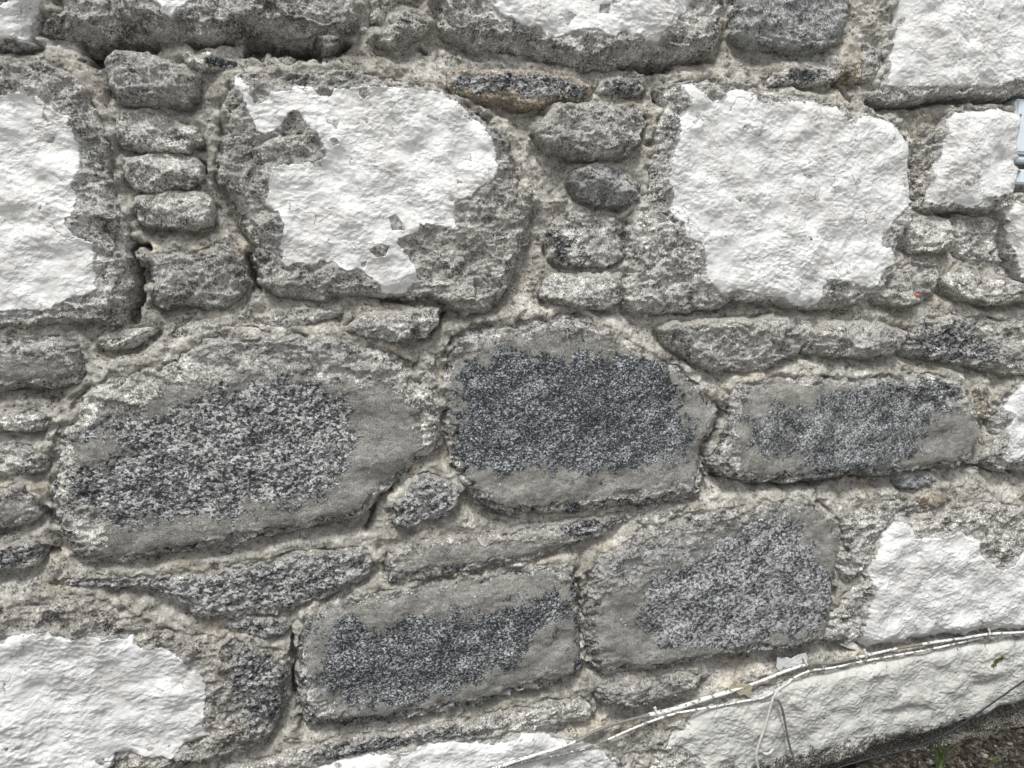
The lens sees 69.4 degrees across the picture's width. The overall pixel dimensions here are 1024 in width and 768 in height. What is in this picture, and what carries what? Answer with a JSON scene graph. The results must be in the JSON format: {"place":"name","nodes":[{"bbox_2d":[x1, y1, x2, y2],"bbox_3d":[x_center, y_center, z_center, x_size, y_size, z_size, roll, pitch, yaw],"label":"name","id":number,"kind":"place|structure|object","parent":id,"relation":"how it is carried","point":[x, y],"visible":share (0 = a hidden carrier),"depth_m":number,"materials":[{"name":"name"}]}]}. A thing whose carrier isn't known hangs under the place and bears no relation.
{"place":"outdoors","nodes":[
{"label":"outdoors","id":0,"kind":"place"},
{"bbox_2d":[828,727,1023,767],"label":"ground","id":1,"kind":"structure","parent":0,"point":[905,759],"depth_m":1.89,"materials":[{"name":"soil"}]},
{"bbox_2d":[0,0,1023,767],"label":"stone wall","id":2,"kind":"structure","parent":1,"relation":"on","point":[440,382],"depth_m":1.45,"materials":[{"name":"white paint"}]},
{"bbox_2d":[653,706,658,717],"bbox_3d":[0.320,0.731,1.642,0.013,0.029,0.011,-2,8,-16],"label":"cable clip","id":3,"kind":"object","parent":2,"relation":"attached to","point":[656,711],"visible":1,"depth_m":1.64,"materials":[{"name":"plastic"}]},
{"bbox_2d":[492,631,1023,767],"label":"cable","id":4,"kind":"object","parent":2,"relation":"attached to","point":[690,703],"visible":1,"depth_m":1.68,"materials":[{"name":"white plastic"}]},
{"bbox_2d":[503,634,1023,767],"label":"cable","id":5,"kind":"object","parent":2,"relation":"attached to","point":[705,708],"visible":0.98,"depth_m":1.70,"materials":[{"name":"white plastic"}]},
{"bbox_2d":[730,682,752,696],"bbox_3d":[0.525,0.701,1.694,0.058,0.036,0.008,-2,8,-16],"label":"dry leaf","id":6,"kind":"object","parent":5,"relation":"on","point":[746,689],"visible":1,"depth_m":1.69,"materials":[{"name":"beige plant"}]},
{"bbox_2d":[762,749,773,754],"bbox_3d":[0.595,0.854,1.713,0.029,0.011,0.011,-2,8,-16],"label":"cable clip","id":7,"kind":"object","parent":2,"relation":"attached to","point":[768,753],"visible":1,"depth_m":1.71,"materials":[{"name":"plastic"}]},
{"bbox_2d":[755,680,790,767],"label":"cable","id":8,"kind":"object","parent":2,"relation":"hanging from","point":[768,715],"visible":1,"depth_m":1.70,"materials":[{"name":"white plastic"}]},
{"bbox_2d":[760,698,796,767],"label":"cable","id":9,"kind":"object","parent":2,"relation":"attached to","point":[785,724],"visible":1,"depth_m":1.72,"materials":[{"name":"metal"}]},
{"bbox_2d":[776,653,807,669],"bbox_3d":[0.660,0.656,1.743,0.084,0.039,0.009,-2,8,-16],"label":"paint flake","id":10,"kind":"object","parent":2,"relation":"attached to","point":[787,662],"visible":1,"depth_m":1.74,"materials":[{"name":"white paint"}]},
{"bbox_2d":[840,642,857,649],"bbox_3d":[0.815,0.633,1.790,0.051,0.024,0.005,-2,8,-16],"label":"paint flake","id":11,"kind":"object","parent":2,"relation":"attached to","point":[851,645],"visible":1,"depth_m":1.79,"materials":[{"name":"white paint"}]},
{"bbox_2d":[863,649,867,659],"bbox_3d":[0.856,0.656,1.792,0.011,0.030,0.011,-2,8,-16],"label":"cable clip","id":12,"kind":"object","parent":2,"relation":"attached to","point":[865,653],"visible":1,"depth_m":1.79,"materials":[{"name":"plastic"}]},
{"bbox_2d":[837,680,1023,767],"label":"cable","id":13,"kind":"object","parent":2,"relation":"attached to","point":[974,715],"visible":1,"depth_m":1.80,"materials":[{"name":"black plastic"}]},
{"bbox_2d":[991,657,1003,667],"bbox_3d":[1.250,0.717,1.905,0.040,0.026,0.009,-2,8,-16],"label":"moss","id":14,"kind":"object","parent":2,"relation":"on","point":[996,661],"visible":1,"depth_m":1.91,"materials":[{"name":"green plant"}]},
{"bbox_2d":[1004,99,1023,186],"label":"window frame","id":15,"kind":"object","parent":2,"relation":"attached to","point":[1018,104],"visible":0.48,"depth_m":1.73,"materials":[{"name":"blue plastic"}]},
{"bbox_2d":[926,732,961,767],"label":"grass tuft","id":16,"kind":"object","parent":1,"relation":"on","point":[940,758],"visible":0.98,"depth_m":1.83,"materials":[{"name":"green plant"}]},
{"bbox_2d":[985,756,999,764],"bbox_3d":[1.199,0.947,1.853,0.072,0.025,0.022,-2,8,-16],"label":"grass tuft","id":17,"kind":"object","parent":1,"relation":"on","point":[990,763],"visible":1,"depth_m":1.86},
{"bbox_2d":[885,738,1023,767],"bbox_3d":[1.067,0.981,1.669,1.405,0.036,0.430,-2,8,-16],"label":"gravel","id":18,"kind":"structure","parent":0,"point":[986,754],"depth_m":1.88,"materials":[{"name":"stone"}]}
]}

